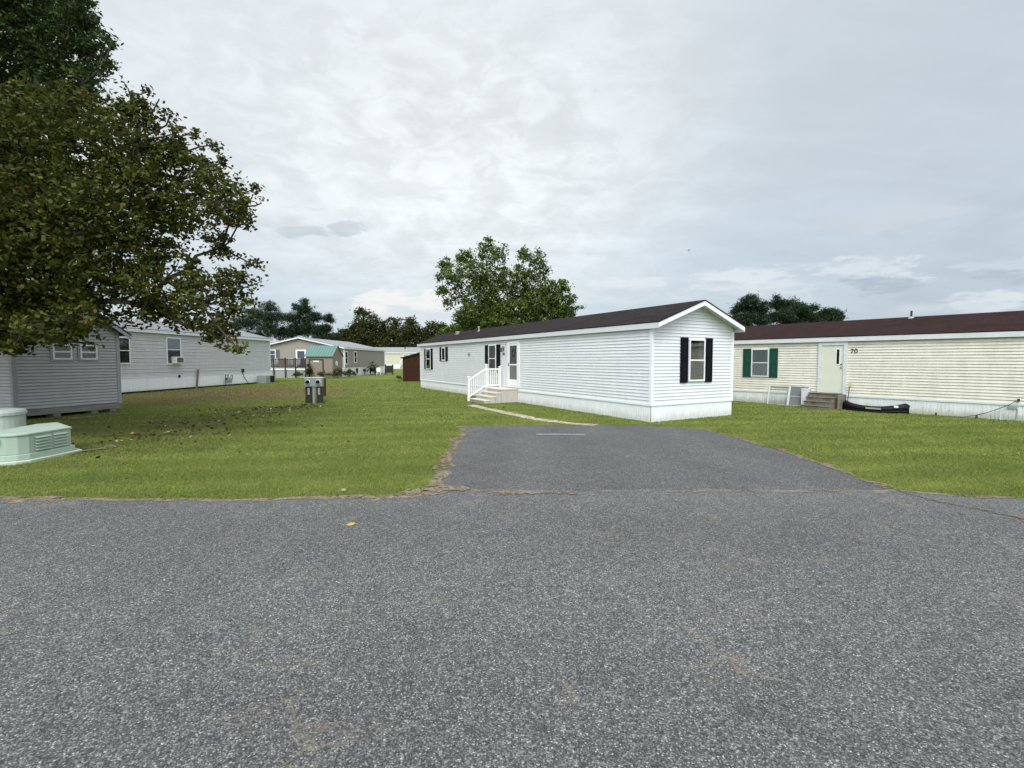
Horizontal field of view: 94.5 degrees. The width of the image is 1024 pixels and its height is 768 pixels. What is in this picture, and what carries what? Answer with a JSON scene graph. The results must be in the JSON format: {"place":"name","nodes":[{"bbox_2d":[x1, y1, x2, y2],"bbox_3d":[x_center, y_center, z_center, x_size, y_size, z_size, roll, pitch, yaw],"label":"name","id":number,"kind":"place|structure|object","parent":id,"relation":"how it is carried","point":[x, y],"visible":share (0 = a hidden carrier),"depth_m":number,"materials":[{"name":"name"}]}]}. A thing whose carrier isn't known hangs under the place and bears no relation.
{"place":"outdoors","nodes":[
{"label":"outdoors","id":0,"kind":"place"},
{"bbox_2d":[385,364,392,374],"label":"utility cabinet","id":1,"kind":"object","parent":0,"point":[388,369],"visible":1,"depth_m":61.89,"materials":[{"name":"brown metal"}]},
{"bbox_2d":[0,490,1023,767],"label":"road","id":2,"kind":"structure","parent":0,"point":[456,628],"depth_m":3.29,"materials":[{"name":"grey asphalt"}]},
{"bbox_2d":[0,489,445,502],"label":"verge","id":3,"kind":"structure","parent":2,"relation":"on","point":[49,498],"depth_m":6.45,"materials":[{"name":"beige plant"}]},
{"bbox_2d":[400,485,469,495],"bbox_3d":[-1.127,1.531,6.867,1.016,0.001,0.430,-1,3,-19],"label":"sand patch","id":4,"kind":"object","parent":3,"relation":"on","point":[431,489],"visible":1,"depth_m":6.86,"materials":[{"name":"brown sand"}]},
{"bbox_2d":[496,490,576,494],"bbox_3d":[0.349,1.541,6.729,1.144,0.001,0.248,0,3,-2],"label":"sand patch","id":5,"kind":"object","parent":2,"relation":"on","point":[525,491],"visible":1,"depth_m":6.72,"materials":[{"name":"brown sand"}]},
{"bbox_2d":[441,489,896,492],"bbox_3d":[2.260,1.542,6.809,6.567,0.001,0.246,0,3,0],"label":"sand patch","id":6,"kind":"object","parent":2,"relation":"on","point":[775,491],"visible":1,"depth_m":6.84,"materials":[{"name":"brown sand"}]},
{"bbox_2d":[473,489,513,494],"bbox_3d":[-0.243,1.542,6.799,0.633,0.001,0.248,1,3,16],"label":"sand patch","id":7,"kind":"object","parent":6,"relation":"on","point":[492,490],"visible":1,"depth_m":6.84,"materials":[{"name":"brown sand"}]},
{"bbox_2d":[674,490,755,492],"bbox_3d":[2.910,1.541,6.804,1.224,0.001,0.132,0,3,-1],"label":"sand patch","id":8,"kind":"object","parent":6,"relation":"on","point":[716,490],"visible":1,"depth_m":6.78,"materials":[{"name":"brown sand"}]},
{"bbox_2d":[811,489,851,490],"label":"sand patch","id":9,"kind":"object","parent":6,"relation":"on","point":[835,490],"visible":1,"depth_m":6.82,"materials":[{"name":"beige soil"}]},
{"bbox_2d":[894,489,1016,497],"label":"verge","id":10,"kind":"structure","parent":2,"relation":"on","point":[957,494],"depth_m":6.64,"materials":[{"name":"beige soil"}]},
{"bbox_2d":[923,498,990,510],"bbox_3d":[5.800,1.572,6.162,0.162,0.001,0.680,-2,4,-36],"label":"sand patch","id":11,"kind":"object","parent":2,"relation":"on","point":[950,502],"visible":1,"depth_m":6.28,"materials":[{"name":"brown sand"}]},
{"bbox_2d":[900,491,1018,517],"bbox_3d":[6.239,1.626,5.166,0.129,0.001,3.607,-1,3,-22],"label":"road joint","id":12,"kind":"object","parent":2,"relation":"on","point":[957,505],"visible":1,"depth_m":6.10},
{"bbox_2d":[0,369,1023,500],"bbox_3d":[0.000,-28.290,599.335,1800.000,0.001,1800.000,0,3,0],"label":"ground","id":13,"kind":"structure","parent":0,"point":[390,376],"depth_m":10.93,"materials":[{"name":"green plant"}]},
{"bbox_2d":[0,408,27,429],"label":"cable pedestal","id":14,"kind":"object","parent":13,"relation":"on","point":[10,418],"visible":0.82,"depth_m":10.66,"materials":[{"name":"plastic"}]},
{"bbox_2d":[0,422,81,465],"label":"transformer cabinet","id":15,"kind":"object","parent":13,"relation":"on","point":[30,443],"visible":0.99,"depth_m":8.99,"materials":[{"name":"green metal"}]},
{"bbox_2d":[0,0,123,278],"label":"oak tree","id":16,"kind":"object","parent":13,"relation":"on","point":[36,45],"visible":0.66,"depth_m":14.57,"materials":[{"name":"green plant"}]},
{"bbox_2d":[0,295,131,418],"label":"home","id":17,"kind":"structure","parent":13,"relation":"on","point":[86,379],"depth_m":16.05,"materials":[{"name":"grey plastic"}]},
{"bbox_2d":[49,343,73,360],"bbox_3d":[-15.125,-1.082,15.905,0.071,0.640,0.660,1,3,18],"label":"window","id":18,"kind":"structure","parent":17,"relation":"in","point":[63,353],"depth_m":15.89,"materials":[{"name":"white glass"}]},
{"bbox_2d":[77,343,98,360],"bbox_3d":[-14.892,-1.118,16.638,0.071,0.640,0.640,1,3,18],"label":"window","id":19,"kind":"structure","parent":17,"relation":"in","point":[84,354],"depth_m":16.61,"materials":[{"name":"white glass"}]},
{"bbox_2d":[69,413,118,418],"bbox_3d":[-13.883,1.072,15.881,0.605,0.001,1.834,1,3,22],"label":"sand patch","id":20,"kind":"object","parent":13,"relation":"on","point":[90,416],"visible":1,"depth_m":15.58,"materials":[{"name":"beige sand"}]},
{"bbox_2d":[78,444,116,451],"bbox_3d":[-8.768,1.366,10.052,0.444,0.001,0.913,0,3,6],"label":"sand patch","id":21,"kind":"object","parent":13,"relation":"on","point":[112,445],"visible":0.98,"depth_m":10.03,"materials":[{"name":"brown sand"}]},
{"bbox_2d":[0,65,269,356],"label":"maple tree","id":22,"kind":"object","parent":13,"relation":"on","point":[60,213],"visible":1,"depth_m":10.95,"materials":[{"name":"green plant"}]},
{"bbox_2d":[108,314,272,393],"bbox_3d":[-24.955,-2.089,32.226,7.640,4.729,17.490,0,3,4],"label":"mobile home","id":23,"kind":"object","parent":13,"relation":"on","point":[146,356],"visible":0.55,"depth_m":30.79,"materials":[{"name":"grey plastic"}]},
{"bbox_2d":[119,337,130,363],"bbox_3d":[-21.777,-1.861,26.217,0.079,1.520,1.360,0,3,4],"label":"window","id":24,"kind":"structure","parent":23,"relation":"in","point":[125,354],"depth_m":26.58,"materials":[{"name":"white glass"}]},
{"bbox_2d":[165,337,181,364],"bbox_3d":[-21.477,-2.093,30.029,0.079,1.720,1.180,0,3,4],"label":"window","id":25,"kind":"structure","parent":23,"relation":"in","point":[173,345],"depth_m":29.91,"materials":[{"name":"plastic"}]},
{"bbox_2d":[172,357,183,362],"bbox_3d":[-21.312,-1.529,30.159,0.352,0.420,0.650,0,3,4],"label":"air conditioner","id":26,"kind":"object","parent":23,"relation":"attached to","point":[177,359],"visible":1,"depth_m":29.95,"materials":[{"name":"metal"}]},
{"bbox_2d":[195,369,198,388],"bbox_3d":[-21.087,-0.335,31.693,0.130,1.299,0.737,-1,3,-23],"label":"wooden board","id":27,"kind":"object","parent":13,"relation":"on","point":[197,379],"visible":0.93,"depth_m":31.69,"materials":[{"name":"brown wood"}]},
{"bbox_2d":[225,375,232,385],"bbox_3d":[-20.837,-0.277,34.898,0.280,0.842,1.019,0,3,0],"label":"gas meter","id":28,"kind":"object","parent":13,"relation":"on","point":[228,380],"visible":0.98,"depth_m":34.70,"materials":[{"name":"metal"}]},
{"bbox_2d":[228,300,294,342],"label":"pine tree","id":29,"kind":"object","parent":13,"relation":"on","point":[261,325],"visible":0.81,"depth_m":93.00,"materials":[{"name":"green plant"}]},
{"bbox_2d":[257,375,274,383],"bbox_3d":[-20.118,-0.376,38.660,0.850,0.660,1.350,0,3,4],"label":"condenser unit","id":30,"kind":"object","parent":13,"relation":"on","point":[264,379],"visible":1,"depth_m":38.11,"materials":[{"name":"metal"}]},
{"bbox_2d":[270,358,305,377],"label":"wooden deck","id":31,"kind":"structure","parent":13,"relation":"on","point":[285,372],"depth_m":50.93,"materials":[{"name":"white wood"}]},
{"bbox_2d":[72,402,503,490],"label":"fallen leaves","id":32,"kind":"object","parent":13,"relation":"on","point":[193,425],"visible":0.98,"depth_m":13.82,"materials":[{"name":"brown plant"}]},
{"bbox_2d":[291,371,305,377],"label":"garden plant","id":33,"kind":"object","parent":13,"relation":"on","point":[298,373],"visible":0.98,"depth_m":49.34,"materials":[{"name":"green plant"}]},
{"bbox_2d":[279,296,328,338],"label":"pine tree","id":34,"kind":"object","parent":13,"relation":"on","point":[305,326],"visible":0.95,"depth_m":95.70,"materials":[{"name":"green plant"}]},
{"bbox_2d":[305,362,312,374],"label":"garden plant","id":35,"kind":"object","parent":13,"relation":"on","point":[309,370],"visible":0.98,"depth_m":49.49,"materials":[{"name":"green plant"}]},
{"bbox_2d":[304,377,323,402],"bbox_3d":[-8.723,0.281,20.812,0.780,1.145,0.375,0,3,-6],"label":"meter pedestal","id":36,"kind":"object","parent":13,"relation":"on","point":[313,382],"visible":0.92,"depth_m":20.80,"materials":[{"name":"metal"}]},
{"bbox_2d":[317,370,328,376],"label":"garden plant","id":37,"kind":"object","parent":13,"relation":"on","point":[320,373],"visible":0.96,"depth_m":49.06,"materials":[{"name":"green plant"}]},
{"bbox_2d":[304,345,343,377],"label":"tool shed","id":38,"kind":"structure","parent":13,"relation":"on","point":[327,359],"depth_m":49.98,"materials":[{"name":"teal metal"}]},
{"bbox_2d":[310,360,322,376],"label":"door","id":39,"kind":"structure","parent":38,"relation":"in","point":[316,366],"depth_m":49.93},
{"bbox_2d":[323,378,325,395],"bbox_3d":[-9.950,0.155,25.040,0.150,0.970,0.150,0,3,0],"label":"wooden post","id":40,"kind":"object","parent":13,"relation":"on","point":[324,387],"visible":0.65,"depth_m":24.98,"materials":[{"name":"brown wood"}]},
{"bbox_2d":[310,312,341,340],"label":"pine tree","id":41,"kind":"object","parent":13,"relation":"on","point":[327,327],"visible":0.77,"depth_m":95.93,"materials":[{"name":"green plant"}]},
{"bbox_2d":[270,337,385,376],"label":"mobile home","id":42,"kind":"object","parent":13,"relation":"on","point":[357,359],"visible":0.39,"depth_m":55.36,"materials":[{"name":"beige plastic"}]},
{"bbox_2d":[270,350,275,358],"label":"window","id":43,"kind":"structure","parent":42,"relation":"in","point":[272,352],"depth_m":54.65,"materials":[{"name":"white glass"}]},
{"bbox_2d":[297,351,303,360],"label":"door","id":44,"kind":"structure","parent":42,"relation":"in","point":[300,354],"depth_m":54.54,"materials":[{"name":"glass"}]},
{"bbox_2d":[345,351,347,364],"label":"window","id":45,"kind":"structure","parent":42,"relation":"in","point":[346,352],"depth_m":54.94,"materials":[{"name":"white glass"}]},
{"bbox_2d":[354,351,356,362],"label":"window","id":46,"kind":"structure","parent":42,"relation":"in","point":[355,352],"depth_m":57.81,"materials":[{"name":"white glass"}]},
{"bbox_2d":[328,367,347,377],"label":"shrub","id":47,"kind":"object","parent":13,"relation":"on","point":[340,372],"visible":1,"depth_m":49.16,"materials":[{"name":"green plant"}]},
{"bbox_2d":[334,327,358,343],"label":"broadleaf tree","id":48,"kind":"object","parent":13,"relation":"on","point":[346,333],"visible":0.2,"depth_m":116.44,"materials":[{"name":"green plant"}]},
{"bbox_2d":[343,369,356,376],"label":"shrub","id":49,"kind":"object","parent":13,"relation":"on","point":[349,372],"visible":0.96,"depth_m":50.06,"materials":[{"name":"green plant"}]},
{"bbox_2d":[348,322,368,344],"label":"broadleaf tree","id":50,"kind":"object","parent":13,"relation":"on","point":[351,328],"visible":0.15,"depth_m":119.83,"materials":[{"name":"green plant"}]},
{"bbox_2d":[343,306,389,346],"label":"broadleaf tree","id":51,"kind":"object","parent":13,"relation":"on","point":[368,325],"visible":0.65,"depth_m":117.82,"materials":[{"name":"green plant"}]},
{"bbox_2d":[365,361,378,374],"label":"shrub","id":52,"kind":"object","parent":13,"relation":"on","point":[371,366],"visible":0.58,"depth_m":61.18,"materials":[{"name":"green plant"}]},
{"bbox_2d":[369,367,375,374],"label":"barbecue grill","id":53,"kind":"object","parent":13,"relation":"on","point":[372,369],"visible":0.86,"depth_m":60.12,"materials":[{"name":"black metal"}]},
{"bbox_2d":[372,315,403,346],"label":"broadleaf tree","id":54,"kind":"object","parent":13,"relation":"on","point":[393,326],"visible":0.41,"depth_m":118.69,"materials":[{"name":"green plant"}]},
{"bbox_2d":[375,347,419,368],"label":"mobile home","id":55,"kind":"object","parent":13,"relation":"on","point":[393,355],"visible":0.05,"depth_m":102.67,"materials":[{"name":"yellow plastic"}]},
{"bbox_2d":[389,315,428,346],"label":"broadleaf tree","id":56,"kind":"object","parent":13,"relation":"on","point":[411,328],"visible":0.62,"depth_m":116.85,"materials":[{"name":"green plant"}]},
{"bbox_2d":[400,352,420,381],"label":"wooden shed","id":57,"kind":"structure","parent":13,"relation":"on","point":[411,367],"depth_m":42.02,"materials":[{"name":"brown wood"}]},
{"bbox_2d":[412,320,441,346],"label":"broadleaf tree","id":58,"kind":"object","parent":13,"relation":"on","point":[432,328],"visible":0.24,"depth_m":117.58,"materials":[{"name":"green plant"}]},
{"bbox_2d":[438,321,449,331],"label":"broadleaf tree","id":59,"kind":"object","parent":13,"relation":"on","point":[443,324],"visible":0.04,"depth_m":118.68,"materials":[{"name":"green plant"}]},
{"bbox_2d":[433,321,474,336],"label":"shade tree","id":60,"kind":"object","parent":13,"relation":"on","point":[450,328],"visible":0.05,"depth_m":59.14,"materials":[{"name":"green plant"}]},
{"bbox_2d":[433,236,523,331],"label":"shade tree","id":61,"kind":"object","parent":13,"relation":"on","point":[480,314],"visible":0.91,"depth_m":44.25,"materials":[{"name":"green plant"}]},
{"bbox_2d":[466,364,517,403],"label":"precast steps","id":62,"kind":"structure","parent":13,"relation":"on","point":[499,394],"depth_m":21.66,"materials":[{"name":"white concrete"}]},
{"bbox_2d":[494,244,585,325],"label":"shade tree","id":63,"kind":"object","parent":13,"relation":"on","point":[545,304],"visible":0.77,"depth_m":44.83,"materials":[{"name":"green plant"}]},
{"bbox_2d":[417,300,745,421],"bbox_3d":[0.591,-1.277,24.530,4.192,3.883,22.060,-2,3,-30],"label":"mobile home","id":64,"kind":"object","parent":13,"relation":"on","point":[669,362],"visible":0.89,"depth_m":16.21,"materials":[{"name":"white plastic"}]},
{"bbox_2d":[426,349,430,368],"bbox_3d":[-5.548,-1.659,31.346,0.079,1.360,0.850,-2,3,-30],"label":"window","id":65,"kind":"structure","parent":64,"relation":"in","point":[428,362],"depth_m":31.30,"materials":[{"name":"white glass"}]},
{"bbox_2d":[441,347,444,360],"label":"window","id":66,"kind":"structure","parent":64,"relation":"in","point":[443,348],"depth_m":28.97,"materials":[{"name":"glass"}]},
{"bbox_2d":[488,345,495,372],"bbox_3d":[-0.973,-1.257,23.368,0.079,1.360,0.800,-2,3,-30],"label":"window","id":67,"kind":"structure","parent":64,"relation":"in","point":[491,348],"depth_m":23.35,"materials":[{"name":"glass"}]},
{"bbox_2d":[508,343,517,385],"bbox_3d":[0.032,-0.876,21.568,0.084,1.920,0.860,-2,3,-30],"label":"storm door","id":68,"kind":"structure","parent":64,"relation":"in","point":[512,361],"depth_m":21.58,"materials":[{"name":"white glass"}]},
{"bbox_2d":[688,339,705,380],"bbox_3d":[5.987,-0.771,15.314,0.760,1.360,0.079,-2,3,-30],"label":"window","id":69,"kind":"structure","parent":64,"relation":"in","point":[697,347],"depth_m":15.29,"materials":[{"name":"plastic"}]},
{"bbox_2d":[727,291,775,325],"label":"pine tree","id":70,"kind":"object","parent":13,"relation":"on","point":[752,314],"visible":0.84,"depth_m":68.58,"materials":[{"name":"green plant"}]},
{"bbox_2d":[767,385,789,404],"bbox_3d":[11.422,0.477,20.276,0.231,0.812,0.835,-2,4,-37],"label":"screen panel","id":71,"kind":"object","parent":13,"relation":"on","point":[777,395],"visible":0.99,"depth_m":20.41,"materials":[{"name":"white metal"}]},
{"bbox_2d":[765,292,825,324],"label":"pine tree","id":72,"kind":"object","parent":13,"relation":"on","point":[799,312],"visible":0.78,"depth_m":69.87,"materials":[{"name":"green plant"}]},
{"bbox_2d":[788,386,809,405],"bbox_3d":[11.908,0.509,19.642,0.231,0.812,0.755,-2,4,-37],"label":"screen panel","id":73,"kind":"object","parent":13,"relation":"on","point":[794,398],"visible":0.73,"depth_m":19.74,"materials":[{"name":"grey metal"}]},
{"bbox_2d":[801,389,810,403],"bbox_3d":[12.026,0.561,19.382,0.274,0.730,0.264,-2,4,-37],"label":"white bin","id":74,"kind":"object","parent":13,"relation":"on","point":[804,393],"visible":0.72,"depth_m":19.31,"materials":[{"name":"plastic"}]},
{"bbox_2d":[801,392,845,409],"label":"concrete steps","id":75,"kind":"structure","parent":13,"relation":"on","point":[821,401],"depth_m":18.37,"materials":[{"name":"beige concrete"}]},
{"bbox_2d":[809,306,847,322],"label":"pine tree","id":76,"kind":"object","parent":13,"relation":"on","point":[831,314],"visible":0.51,"depth_m":70.55,"materials":[{"name":"green plant"}]},
{"bbox_2d":[842,400,909,413],"bbox_3d":[13.223,0.840,17.344,0.583,0.377,2.050,-2,4,-37],"label":"bumper cover","id":77,"kind":"object","parent":13,"relation":"on","point":[893,409],"visible":0.97,"depth_m":17.02,"materials":[{"name":"black plastic"}]},
{"bbox_2d":[733,310,1023,420],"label":"mobile home","id":78,"kind":"object","parent":13,"relation":"on","point":[964,365],"visible":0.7,"depth_m":17.22,"materials":[{"name":"beige plastic"}]},
{"bbox_2d":[751,349,769,376],"bbox_3d":[10.995,-0.941,20.961,0.079,1.230,0.760,-2,4,-37],"label":"window","id":79,"kind":"structure","parent":78,"relation":"in","point":[759,357],"depth_m":20.96,"materials":[{"name":"plastic"}]},
{"bbox_2d":[821,345,843,392],"bbox_3d":[12.693,-0.589,18.748,0.082,1.880,0.750,-2,4,-37],"label":"door","id":80,"kind":"structure","parent":78,"relation":"in","point":[832,355],"depth_m":18.75,"materials":[{"name":"white plastic"}]},
{"bbox_2d":[951,401,1017,416],"bbox_3d":[15.214,0.814,15.259,1.530,0.618,0.089,3,4,43],"label":"garden hose","id":81,"kind":"object","parent":78,"relation":"hanging from","point":[989,411],"visible":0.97,"depth_m":15.19,"materials":[{"name":"rubber"}]},
{"bbox_2d":[0,0,1023,342],"label":"sky","id":82,"kind":"structure","parent":0,"point":[865,158],"materials":[{"name":"white"}]},
{"bbox_2d":[468,405,596,425],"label":"path","id":83,"kind":"structure","parent":0,"point":[514,414],"depth_m":15.89,"materials":[{"name":"beige concrete"}]},
{"bbox_2d":[441,425,891,491],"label":"driveway","id":84,"kind":"structure","parent":0,"point":[555,458],"depth_m":8.67,"materials":[{"name":"grey asphalt"}]},
{"bbox_2d":[427,426,471,487],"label":"verge","id":85,"kind":"structure","parent":84,"relation":"on","point":[444,473],"depth_m":8.72,"materials":[{"name":"beige soil"}]},
{"bbox_2d":[491,424,697,428],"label":"verge","id":86,"kind":"structure","parent":84,"relation":"on","point":[583,424],"depth_m":13.66,"materials":[{"name":"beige plant"}]},
{"bbox_2d":[703,429,896,490],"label":"verge","id":87,"kind":"structure","parent":84,"relation":"on","point":[824,464],"depth_m":8.55,"materials":[{"name":"beige plant"}]}
]}

